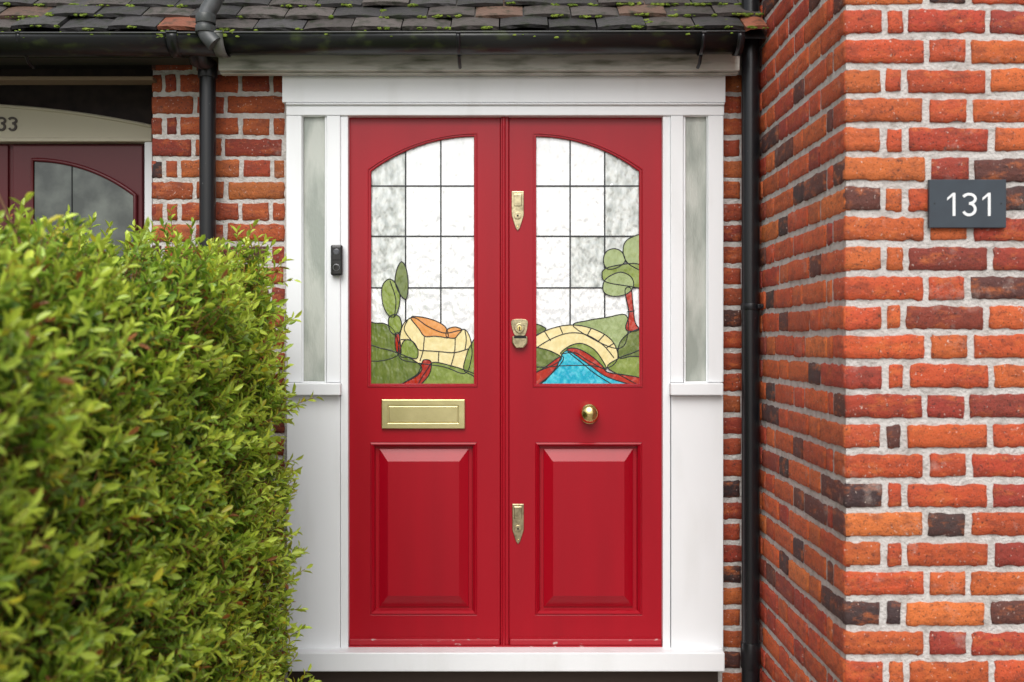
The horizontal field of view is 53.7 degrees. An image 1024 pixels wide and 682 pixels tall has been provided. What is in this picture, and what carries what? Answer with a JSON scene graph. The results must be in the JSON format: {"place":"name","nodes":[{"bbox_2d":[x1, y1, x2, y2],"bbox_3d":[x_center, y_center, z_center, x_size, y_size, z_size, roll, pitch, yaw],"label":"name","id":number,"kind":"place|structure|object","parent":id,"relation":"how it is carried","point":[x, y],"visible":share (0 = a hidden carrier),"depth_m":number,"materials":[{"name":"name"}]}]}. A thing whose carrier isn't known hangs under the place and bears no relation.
{"place":"outdoors","nodes":[
{"label":"outdoors","id":0,"kind":"place"},
{"bbox_2d":[286,105,723,117],"bbox_3d":[-0.024,-0.814,3.605,1.545,0.036,0.080,0,0,0],"label":"head rail","id":1,"kind":"object","parent":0,"point":[509,111],"visible":0.76,"depth_m":3.56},
{"bbox_2d":[536,325,616,366],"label":"bridge","id":2,"kind":"structure","parent":0,"point":[558,344],"depth_m":3.61,"materials":[{"name":"beige"}]},
{"bbox_2d":[541,351,625,383],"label":"water","id":3,"kind":"structure","parent":0,"point":[572,375],"depth_m":3.61,"materials":[{"name":"blue glass"}]},
{"label":"ground","id":4,"kind":"structure","parent":0,"visible":0},
{"bbox_2d":[145,142,152,308],"bbox_3d":[-1.364,0.211,3.820,0.029,1.916,0.060,0,0,0],"label":"frame post","id":5,"kind":"object","parent":4,"relation":"on","point":[148,179],"visible":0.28,"depth_m":3.79,"materials":[{"name":"white paint"}]},
{"bbox_2d":[0,144,144,223],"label":"door frame","id":6,"kind":"structure","parent":5,"relation":"attached to","point":[10,174],"depth_m":3.83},
{"bbox_2d":[0,145,8,230],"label":"door stile","id":7,"kind":"object","parent":6,"relation":"attached to","point":[4,171],"depth_m":3.82,"materials":[{"name":"wood"}]},
{"bbox_2d":[13,145,143,232],"bbox_3d":[-1.641,0.218,3.828,0.491,1.919,0.020,0,0,0],"label":"door","id":8,"kind":"structure","parent":6,"relation":"attached to","point":[123,164],"depth_m":3.82,"materials":[{"name":"wood"}]},
{"bbox_2d":[34,162,132,278],"bbox_3d":[-1.613,-0.341,3.815,0.376,0.669,0.010,0,0,0],"label":"arched glass","id":9,"kind":"object","parent":6,"relation":"attached to","point":[104,199],"visible":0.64,"depth_m":3.81,"materials":[{"name":"glass"}]},
{"bbox_2d":[31,158,136,257],"bbox_3d":[-1.612,-0.345,3.808,0.398,0.689,0.016,0,0,0],"label":"glass mould","id":10,"kind":"object","parent":6,"relation":"attached to","point":[107,177],"visible":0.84,"depth_m":3.80,"materials":[{"name":"red paint"}]},
{"bbox_2d":[0,104,151,127],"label":"lintel mould","id":11,"kind":"object","parent":5,"relation":"on","point":[75,113],"visible":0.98,"depth_m":3.79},
{"bbox_2d":[0,104,152,137],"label":"arched lintel","id":12,"kind":"structure","parent":11,"relation":"attached to","point":[37,124],"depth_m":3.80,"materials":[{"name":"beige paint"}]},
{"bbox_2d":[0,138,152,143],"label":"lintel bottom rail","id":13,"kind":"object","parent":12,"relation":"attached to","point":[73,140],"visible":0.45,"depth_m":3.79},
{"bbox_2d":[0,192,323,681],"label":"hedge","id":14,"kind":"object","parent":4,"relation":"on","point":[137,522],"visible":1,"depth_m":2.11,"materials":[{"name":"green plant"}]},
{"bbox_2d":[152,65,284,681],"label":"pier bricks","id":15,"kind":"object","parent":4,"relation":"on","point":[229,168],"visible":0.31,"depth_m":3.62,"materials":[{"name":"brick"}]},
{"bbox_2d":[189,56,217,405],"bbox_3d":[-1.072,0.167,3.501,0.068,2.366,0.187,0,0,0],"label":"drainpipe","id":16,"kind":"object","parent":15,"relation":"attached to","point":[207,67],"visible":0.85,"depth_m":3.54,"materials":[{"name":"black plastic"}]},
{"bbox_2d":[153,66,290,681],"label":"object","id":17,"kind":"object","parent":4,"relation":"on","point":[240,178],"visible":0.11,"depth_m":3.62,"materials":[{"name":"concrete"}]},
{"bbox_2d":[0,65,151,68],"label":"soffit","id":18,"kind":"structure","parent":17,"relation":"on","point":[78,66],"depth_m":3.83,"materials":[{"name":"black"}]},
{"bbox_2d":[0,69,152,123],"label":"wall","id":19,"kind":"structure","parent":18,"relation":"attached to","point":[131,102],"depth_m":3.85,"materials":[{"name":"paint"}]},
{"bbox_2d":[0,57,217,64],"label":"wood wall plate","id":20,"kind":"object","parent":18,"relation":"attached to","point":[95,61],"visible":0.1,"depth_m":3.54,"materials":[{"name":"grey"}]},
{"bbox_2d":[218,54,739,71],"bbox_3d":[-0.114,-0.987,3.527,1.806,0.099,0.055,0,0,0],"label":"fascia board","id":21,"kind":"object","parent":18,"relation":"attached to","point":[502,63],"visible":0.54,"depth_m":3.50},
{"bbox_2d":[220,72,737,75],"bbox_3d":[-0.114,-0.934,3.537,1.806,0.005,0.033,0,0,0],"label":"fascia lower lip","id":22,"kind":"object","parent":21,"relation":"attached to","point":[478,73],"visible":1,"depth_m":3.52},
{"bbox_2d":[0,76,156,84],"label":"neighbour beam","id":23,"kind":"structure","parent":17,"relation":"attached to","point":[77,80],"depth_m":3.58,"materials":[{"name":"brown"}]},
{"bbox_2d":[282,76,724,104],"bbox_3d":[-0.029,-0.888,3.610,1.562,0.094,0.100,0,0,0],"label":"head board","id":24,"kind":"object","parent":17,"relation":"attached to","point":[503,89],"visible":0.77,"depth_m":3.56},
{"bbox_2d":[286,103,724,104],"bbox_3d":[-0.024,-0.835,3.605,1.546,0.007,0.100,0,0,0],"label":"head drip mould","id":25,"kind":"object","parent":24,"relation":"attached to","point":[505,103],"visible":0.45,"depth_m":3.56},
{"bbox_2d":[288,671,717,681],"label":"plinth below sill","id":26,"kind":"structure","parent":4,"relation":"on","point":[517,676],"depth_m":3.63,"materials":[{"name":"brown brick"}]},
{"bbox_2d":[288,641,724,670],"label":"threshold sill","id":27,"kind":"structure","parent":26,"relation":"on","point":[511,659],"depth_m":3.52,"materials":[{"name":"white paint"}]},
{"bbox_2d":[341,116,348,647],"bbox_3d":[-0.593,0.152,3.608,0.027,1.896,0.070,0,0,0],"label":"jamb","id":28,"kind":"object","parent":27,"relation":"on","point":[345,389],"visible":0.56,"depth_m":3.57,"materials":[{"name":"white paint"}]},
{"bbox_2d":[287,395,722,651],"bbox_3d":[-0.025,0.646,3.599,1.542,0.905,0.060,0,0,0],"label":"door frame","id":29,"kind":"object","parent":27,"relation":"on","point":[696,514],"visible":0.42,"depth_m":3.57,"materials":[{"name":"white paint"}]},
{"bbox_2d":[286,382,341,394],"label":"sidelight sill","id":30,"kind":"structure","parent":29,"relation":"attached to","point":[332,388],"depth_m":3.54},
{"bbox_2d":[298,117,329,382],"bbox_3d":[-0.702,-0.326,3.591,0.111,0.974,0.006,0,0,0],"label":"sidelight glass","id":31,"kind":"object","parent":29,"relation":"on","point":[314,248],"visible":0.64,"depth_m":3.59,"materials":[{"name":"glass"}]},
{"bbox_2d":[286,116,301,381],"bbox_3d":[-0.769,-0.324,3.600,0.055,0.941,0.070,0,0,0],"label":"stile","id":32,"kind":"object","parent":31,"relation":"attached to","point":[294,203],"visible":0.69,"depth_m":3.56,"materials":[{"name":"white paint"}]},
{"bbox_2d":[301,116,326,382],"bbox_3d":[-0.701,-0.325,3.582,0.091,0.952,0.012,0,0,0],"label":"glazing bead","id":33,"kind":"object","parent":31,"relation":"attached to","point":[303,381],"visible":0.86,"depth_m":3.58,"materials":[{"name":"white paint"}]},
{"bbox_2d":[327,116,340,381],"bbox_3d":[-0.630,-0.324,3.600,0.048,0.941,0.070,0,0,0],"label":"mullion","id":34,"kind":"object","parent":31,"relation":"attached to","point":[333,238],"visible":0.78,"depth_m":3.56,"materials":[{"name":"white paint"}]},
{"bbox_2d":[331,245,342,275],"bbox_3d":[-0.615,-0.283,3.550,0.041,0.107,0.032,0,0,0],"label":"video doorbell","id":35,"kind":"object","parent":34,"relation":"attached to","point":[336,260],"visible":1,"depth_m":3.54,"materials":[{"name":"black plastic"}]},
{"bbox_2d":[680,117,710,382],"bbox_3d":[0.652,-0.326,3.591,0.109,0.974,0.006,0,0,0],"label":"sidelight glass","id":36,"kind":"object","parent":29,"relation":"on","point":[695,248],"visible":0.64,"depth_m":3.59,"materials":[{"name":"glass"}]},
{"bbox_2d":[670,116,682,381],"bbox_3d":[0.582,-0.324,3.600,0.045,0.941,0.070,0,0,0],"label":"mullion","id":37,"kind":"object","parent":36,"relation":"attached to","point":[676,248],"visible":0.8,"depth_m":3.56,"materials":[{"name":"white paint"}]},
{"bbox_2d":[683,116,708,382],"bbox_3d":[0.651,-0.325,3.582,0.089,0.952,0.012,0,0,0],"label":"glazing bead","id":38,"kind":"object","parent":36,"relation":"attached to","point":[684,250],"visible":0.86,"depth_m":3.58,"materials":[{"name":"white paint"}]},
{"bbox_2d":[708,116,722,381],"bbox_3d":[0.719,-0.324,3.600,0.055,0.941,0.070,0,0,0],"label":"stile","id":39,"kind":"object","parent":36,"relation":"attached to","point":[715,248],"visible":0.8,"depth_m":3.56,"materials":[{"name":"white paint"}]},
{"bbox_2d":[669,382,722,394],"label":"sidelight sill","id":40,"kind":"structure","parent":29,"relation":"attached to","point":[711,388],"depth_m":3.54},
{"bbox_2d":[349,642,661,646],"bbox_3d":[-0.023,1.085,3.605,1.110,0.010,0.050,0,0,0],"label":"red threshold","id":41,"kind":"object","parent":27,"relation":"on","point":[500,645],"visible":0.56,"depth_m":3.59,"materials":[{"name":"paint"}]},
{"bbox_2d":[349,638,499,644],"bbox_3d":[-0.311,1.069,3.594,0.534,0.023,0.020,0,0,0],"label":"weather bar","id":42,"kind":"object","parent":41,"relation":"on","point":[424,641],"visible":1,"depth_m":3.58,"materials":[{"name":"red paint"}]},
{"bbox_2d":[370,117,641,644],"bbox_3d":[-0.035,0.142,3.608,0.995,1.881,0.032,0,0,0],"label":"front door","id":43,"kind":"structure","parent":41,"relation":"on","point":[423,528],"depth_m":3.60,"materials":[{"name":"red paint"}]},
{"bbox_2d":[389,315,400,333],"bbox_3d":[-0.418,-0.059,3.609,0.047,0.070,0.003,0,0,0],"label":"tree","id":44,"kind":"object","parent":43,"relation":"attached to","point":[395,323],"visible":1,"depth_m":3.61,"materials":[{"name":"green glass"}]},
{"bbox_2d":[382,279,399,314],"bbox_3d":[-0.432,-0.153,3.609,0.066,0.136,0.003,0,0,0],"label":"tree","id":45,"kind":"object","parent":44,"relation":"on","point":[388,296],"visible":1,"depth_m":3.61,"materials":[{"name":"green glass"}]},
{"bbox_2d":[395,262,407,298],"bbox_3d":[-0.394,-0.216,3.609,0.047,0.134,0.003,0,0,0],"label":"tall tree","id":46,"kind":"object","parent":45,"relation":"attached to","point":[401,280],"visible":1,"depth_m":3.61,"materials":[{"name":"green glass"}]},
{"bbox_2d":[371,346,420,383],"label":"front hill","id":47,"kind":"structure","parent":43,"relation":"attached to","point":[396,370],"depth_m":3.61,"materials":[{"name":"green glass"}]},
{"bbox_2d":[368,133,476,386],"bbox_3d":[-0.319,-0.288,3.599,0.391,0.905,0.005,0,0,0],"label":"glazing mould","id":48,"kind":"object","parent":43,"relation":"attached to","point":[476,256],"visible":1,"depth_m":3.60,"materials":[{"name":"red paint"}]},
{"bbox_2d":[349,118,499,638],"bbox_3d":[-0.312,0.142,3.623,0.541,1.885,0.045,0,0,0],"label":"leaf","id":49,"kind":"object","parent":43,"relation":"attached to","point":[372,141],"visible":0.91,"depth_m":3.60,"materials":[{"name":"red paint"}]},
{"bbox_2d":[371,237,404,286],"bbox_3d":[-0.451,-0.282,3.615,0.140,0.184,0.004,0,0,0],"label":"pane","id":50,"kind":"object","parent":49,"relation":"attached to","point":[387,255],"visible":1,"depth_m":3.61,"materials":[{"name":"white glass"}]},
{"bbox_2d":[371,152,404,184],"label":"pane","id":51,"kind":"object","parent":49,"relation":"in","point":[391,171],"visible":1,"depth_m":3.61,"materials":[{"name":"white glass"}]},
{"bbox_2d":[371,289,404,324],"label":"pane","id":52,"kind":"object","parent":49,"relation":"attached to","point":[379,314],"visible":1,"depth_m":3.61,"materials":[{"name":"white glass"}]},
{"bbox_2d":[371,235,473,236],"bbox_3d":[-0.319,-0.374,3.611,0.401,0.005,0.003,0,0,0],"label":"lead","id":53,"kind":"object","parent":49,"relation":"attached to","point":[422,236],"visible":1,"depth_m":3.61,"materials":[{"name":"grey"}]},
{"bbox_2d":[371,187,404,234],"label":"pane","id":54,"kind":"object","parent":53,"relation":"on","point":[387,210],"visible":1,"depth_m":3.61,"materials":[{"name":"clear glass"}]},
{"bbox_2d":[371,287,473,288],"bbox_3d":[-0.319,-0.190,3.611,0.401,0.005,0.003,0,0,0],"label":"lead","id":55,"kind":"object","parent":49,"relation":"attached to","point":[432,287],"visible":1,"depth_m":3.61,"materials":[{"name":"grey"}]},
{"bbox_2d":[406,237,439,286],"bbox_3d":[-0.317,-0.282,3.615,0.126,0.184,0.004,0,0,0],"label":"pane","id":56,"kind":"object","parent":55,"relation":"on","point":[423,261],"visible":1,"depth_m":3.61,"materials":[{"name":"white glass"}]},
{"bbox_2d":[381,399,464,428],"bbox_3d":[-0.316,0.260,3.593,0.297,0.104,0.014,0,0,0],"label":"letterbox","id":57,"kind":"object","parent":49,"relation":"attached to","point":[422,413],"visible":1,"depth_m":3.59,"materials":[{"name":"gold metal"}]},
{"bbox_2d":[406,187,439,234],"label":"pane","id":58,"kind":"object","parent":49,"relation":"in","point":[422,210],"visible":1,"depth_m":3.61,"materials":[{"name":"white glass"}]},
{"bbox_2d":[406,140,439,184],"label":"pane","id":59,"kind":"object","parent":49,"relation":"in","point":[422,164],"visible":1,"depth_m":3.61,"materials":[{"name":"white glass"}]},
{"bbox_2d":[406,289,439,364],"bbox_3d":[-0.317,-0.012,3.615,0.126,0.357,0.004,0,0,0],"label":"pane","id":60,"kind":"object","parent":49,"relation":"attached to","point":[423,302],"visible":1,"depth_m":3.61,"materials":[{"name":"white glass"}]},
{"bbox_2d":[440,140,441,322],"bbox_3d":[-0.254,-0.293,3.612,0.005,0.919,0.003,0,0,0],"label":"lead","id":61,"kind":"object","parent":49,"relation":"attached to","point":[440,231],"visible":1,"depth_m":3.61,"materials":[{"name":"grey"}]},
{"bbox_2d":[422,363,473,383],"bbox_3d":[-0.217,0.129,3.610,0.236,0.107,0.003,0,0,0],"label":"front green","id":62,"kind":"object","parent":49,"relation":"attached to","point":[440,375],"visible":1,"depth_m":3.61,"materials":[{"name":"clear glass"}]},
{"bbox_2d":[442,237,473,286],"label":"pane","id":63,"kind":"object","parent":49,"relation":"in","point":[457,261],"visible":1,"depth_m":3.61,"materials":[{"name":"white glass"}]},
{"bbox_2d":[442,187,473,234],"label":"pane","id":64,"kind":"object","parent":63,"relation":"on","point":[457,210],"visible":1,"depth_m":3.61,"materials":[{"name":"white glass"}]},
{"bbox_2d":[442,137,473,184],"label":"pane","id":65,"kind":"object","parent":49,"relation":"attached to","point":[457,161],"visible":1,"depth_m":3.61,"materials":[{"name":"white glass"}]},
{"bbox_2d":[442,289,473,341],"bbox_3d":[-0.187,-0.012,3.615,0.135,0.357,0.004,0,0,0],"label":"pane","id":66,"kind":"object","parent":49,"relation":"attached to","point":[457,307],"visible":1,"depth_m":3.61,"materials":[{"name":"white glass"}]},
{"bbox_2d":[400,318,470,368],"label":"cottage","id":67,"kind":"structure","parent":43,"relation":"attached to","point":[416,336],"depth_m":3.61,"materials":[{"name":"beige glass"}]},
{"bbox_2d":[412,317,445,336],"bbox_3d":[-0.294,-0.050,3.610,0.134,0.077,0.003,0,0,0],"label":"stained glass piece","id":68,"kind":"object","parent":67,"relation":"attached to","point":[426,330],"depth_m":3.61,"materials":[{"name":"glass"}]},
{"bbox_2d":[502,117,505,644],"bbox_3d":[-0.029,0.143,3.592,0.013,1.875,0.013,0,0,0],"label":"astragal bead","id":69,"kind":"object","parent":43,"relation":"attached to","point":[503,380],"visible":1,"depth_m":3.59,"materials":[{"name":"red paint"}]},
{"bbox_2d":[510,638,661,644],"bbox_3d":[0.262,1.069,3.594,0.539,0.023,0.020,0,0,0],"label":"weather bar","id":70,"kind":"object","parent":41,"relation":"on","point":[585,641],"visible":1,"depth_m":3.58,"materials":[{"name":"red paint"}]},
{"bbox_2d":[509,118,661,643],"bbox_3d":[0.263,0.142,3.623,0.546,1.885,0.045,0,0,0],"label":"leaf","id":71,"kind":"object","parent":27,"relation":"on","point":[552,414],"visible":0.94,"depth_m":3.60,"materials":[{"name":"red paint"}]},
{"bbox_2d":[512,504,523,542],"bbox_3d":[0.021,0.650,3.594,0.041,0.142,0.012,0,0,0],"label":"door lock","id":72,"kind":"object","parent":71,"relation":"attached to","point":[517,519],"depth_m":3.60,"materials":[{"name":"gold metal"}]},
{"bbox_2d":[512,191,523,229],"bbox_3d":[0.020,-0.463,3.594,0.043,0.140,0.012,0,0,0],"label":"door lock","id":73,"kind":"object","parent":71,"relation":"attached to","point":[517,206],"depth_m":3.60,"materials":[{"name":"gold metal"}]},
{"bbox_2d":[511,319,527,347],"bbox_3d":[0.027,-0.027,3.588,0.060,0.103,0.024,0,0,0],"label":"door lock","id":74,"kind":"object","parent":71,"relation":"attached to","point":[519,337],"depth_m":3.58,"materials":[{"name":"gold metal"}]},
{"bbox_2d":[536,237,568,286],"bbox_3d":[0.139,-0.282,3.615,0.138,0.184,0.004,0,0,0],"label":"pane","id":75,"kind":"object","parent":71,"relation":"attached to","point":[552,261],"visible":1,"depth_m":3.61,"materials":[{"name":"white glass"}]},
{"bbox_2d":[536,187,568,234],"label":"pane","id":76,"kind":"object","parent":71,"relation":"in","point":[552,210],"visible":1,"depth_m":3.61,"materials":[{"name":"white glass"}]},
{"bbox_2d":[536,136,568,184],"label":"pane","id":77,"kind":"object","parent":71,"relation":"attached to","point":[552,161],"visible":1,"depth_m":3.61,"materials":[{"name":"white glass"}]},
{"bbox_2d":[536,289,568,379],"bbox_3d":[0.139,-0.012,3.615,0.138,0.357,0.004,0,0,0],"label":"pane","id":78,"kind":"object","parent":71,"relation":"attached to","point":[552,308],"visible":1,"depth_m":3.61,"materials":[{"name":"white glass"}]},
{"bbox_2d":[569,140,570,323],"bbox_3d":[0.208,-0.293,3.612,0.005,0.919,0.003,0,0,0],"label":"lead","id":79,"kind":"object","parent":71,"relation":"attached to","point":[570,232],"visible":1,"depth_m":3.61,"materials":[{"name":"grey"}]},
{"bbox_2d":[536,324,617,368],"bbox_3d":[0.216,0.020,3.607,0.327,0.157,0.004,0,0,0],"label":"bridge lead","id":80,"kind":"object","parent":71,"relation":"attached to","point":[582,365],"visible":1,"depth_m":3.61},
{"bbox_2d":[574,315,626,347],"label":"hill","id":81,"kind":"structure","parent":80,"relation":"attached to","point":[613,329],"depth_m":3.61,"materials":[{"name":"green glass"}]},
{"bbox_2d":[571,237,603,286],"bbox_3d":[0.270,-0.282,3.615,0.124,0.184,0.004,0,0,0],"label":"pane","id":82,"kind":"object","parent":71,"relation":"in","point":[587,264],"visible":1,"depth_m":3.61,"materials":[{"name":"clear glass"}]},
{"bbox_2d":[571,187,603,234],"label":"pane","id":83,"kind":"object","parent":71,"relation":"attached to","point":[587,210],"visible":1,"depth_m":3.61,"materials":[{"name":"white glass"}]},
{"bbox_2d":[571,141,603,184],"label":"pane","id":84,"kind":"object","parent":71,"relation":"attached to","point":[587,164],"visible":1,"depth_m":3.61,"materials":[{"name":"white glass"}]},
{"bbox_2d":[571,289,603,323],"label":"pane","id":85,"kind":"object","parent":71,"relation":"attached to","point":[587,304],"visible":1,"depth_m":3.61,"materials":[{"name":"white glass"}]},
{"bbox_2d":[533,133,642,386],"bbox_3d":[0.271,-0.289,3.604,0.379,0.894,0.008,0,0,0],"label":"glazing mould","id":86,"kind":"object","parent":71,"relation":"attached to","point":[535,254],"visible":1,"depth_m":3.60,"materials":[{"name":"red paint"}]},
{"bbox_2d":[624,235,638,263],"bbox_3d":[0.441,-0.316,3.608,0.090,0.131,0.003,0,0,0],"label":"crown","id":87,"kind":"object","parent":86,"relation":"attached to","point":[631,249],"visible":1,"depth_m":3.61,"materials":[{"name":"green glass"}]},
{"bbox_2d":[580,404,598,423],"bbox_3d":[0.274,0.258,3.561,0.072,0.075,0.079,0,0,0],"label":"door knob","id":88,"kind":"object","parent":71,"relation":"attached to","point":[589,413],"depth_m":3.53,"materials":[{"name":"gold metal"}]},
{"bbox_2d":[567,348,638,383],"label":"red arch","id":89,"kind":"structure","parent":71,"relation":"attached to","point":[603,371],"depth_m":3.61,"materials":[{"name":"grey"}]},
{"bbox_2d":[603,273,632,295],"bbox_3d":[0.379,-0.203,3.607,0.110,0.086,0.003,0,0,0],"label":"crown","id":90,"kind":"object","parent":71,"relation":"attached to","point":[617,278],"visible":1,"depth_m":3.61,"materials":[{"name":"green"}]},
{"bbox_2d":[603,264,638,286],"bbox_3d":[0.404,-0.233,3.607,0.165,0.088,0.003,0,0,0],"label":"crown","id":91,"kind":"object","parent":71,"relation":"attached to","point":[632,272],"visible":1,"depth_m":3.61,"materials":[{"name":"green"}]},
{"bbox_2d":[605,187,638,234],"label":"pane","id":92,"kind":"object","parent":71,"relation":"attached to","point":[621,210],"visible":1,"depth_m":3.61,"materials":[{"name":"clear glass"}]},
{"bbox_2d":[605,152,638,184],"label":"pane","id":93,"kind":"object","parent":71,"relation":"attached to","point":[618,171],"visible":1,"depth_m":3.61,"materials":[{"name":"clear glass"}]},
{"bbox_2d":[605,289,638,372],"bbox_3d":[0.401,-0.012,3.615,0.140,0.357,0.004,0,0,0],"label":"pane","id":94,"kind":"object","parent":71,"relation":"attached to","point":[615,305],"visible":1,"depth_m":3.61,"materials":[{"name":"white glass"}]},
{"bbox_2d":[608,357,638,376],"bbox_3d":[0.415,0.095,3.608,0.149,0.131,0.003,0,0,0],"label":"bush","id":95,"kind":"object","parent":71,"relation":"attached to","point":[628,366],"visible":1,"depth_m":3.61,"materials":[{"name":"green glass"}]},
{"bbox_2d":[619,330,638,357],"bbox_3d":[0.432,0.007,3.608,0.108,0.110,0.003,0,0,0],"label":"bush","id":96,"kind":"object","parent":95,"relation":"on","point":[631,344],"visible":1,"depth_m":3.61,"materials":[{"name":"green glass"}]},
{"bbox_2d":[662,116,669,647],"bbox_3d":[0.547,0.152,3.608,0.027,1.896,0.070,0,0,0],"label":"jamb","id":97,"kind":"object","parent":27,"relation":"on","point":[665,381],"visible":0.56,"depth_m":3.57,"materials":[{"name":"white paint"}]},
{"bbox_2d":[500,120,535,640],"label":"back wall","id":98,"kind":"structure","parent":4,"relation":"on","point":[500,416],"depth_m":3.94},
{"bbox_2d":[0,5,765,38],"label":"roof deck","id":99,"kind":"structure","parent":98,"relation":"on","point":[755,34],"depth_m":3.49,"materials":[{"name":"black"}]},
{"bbox_2d":[0,30,744,68],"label":"rain gutter","id":100,"kind":"object","parent":99,"relation":"attached to","point":[176,44],"visible":1,"depth_m":3.37,"materials":[{"name":"black paint"}]},
{"bbox_2d":[195,0,223,49],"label":"drainpipe","id":101,"kind":"object","parent":100,"relation":"attached to","point":[205,20],"visible":1,"depth_m":3.34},
{"bbox_2d":[0,0,766,31],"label":"roof tiles","id":102,"kind":"object","parent":99,"relation":"on","point":[266,15],"visible":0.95,"depth_m":3.49,"materials":[{"name":"tile"}]},
{"bbox_2d":[1,1,768,37],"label":"roof moss","id":103,"kind":"object","parent":99,"relation":"attached to","point":[435,16],"visible":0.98,"depth_m":3.48,"materials":[{"name":"plant"}]},
{"bbox_2d":[718,56,740,681],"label":"brick wall","id":104,"kind":"structure","parent":4,"relation":"on","point":[730,393],"depth_m":3.62,"materials":[{"name":"brick"}]},
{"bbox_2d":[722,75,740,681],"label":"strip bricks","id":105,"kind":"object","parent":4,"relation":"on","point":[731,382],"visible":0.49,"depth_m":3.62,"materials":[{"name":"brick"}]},
{"bbox_2d":[760,0,851,681],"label":"bay side bricks","id":106,"kind":"object","parent":4,"relation":"on","point":[833,317],"visible":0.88,"depth_m":3.02,"materials":[{"name":"brick"}]},
{"bbox_2d":[760,0,1023,681],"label":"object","id":107,"kind":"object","parent":4,"relation":"on","point":[990,540],"depth_m":2.64,"materials":[{"name":"brick"}]},
{"bbox_2d":[741,0,763,681],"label":"drainpipe","id":108,"kind":"object","parent":107,"relation":"attached to","point":[751,306],"visible":1,"depth_m":3.50,"materials":[{"name":"black plastic"}]},
{"bbox_2d":[842,0,1023,681],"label":"bay front bricks","id":109,"kind":"object","parent":4,"relation":"on","point":[887,406],"visible":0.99,"depth_m":2.64,"materials":[{"name":"brick"}]},
{"bbox_2d":[928,179,1005,227],"bbox_3d":[1.183,-0.357,2.628,0.200,0.125,0.014,0,0,0],"label":"house number sign","id":110,"kind":"object","parent":109,"relation":"attached to","point":[966,203],"visible":1,"depth_m":2.62,"materials":[{"name":"metal"}]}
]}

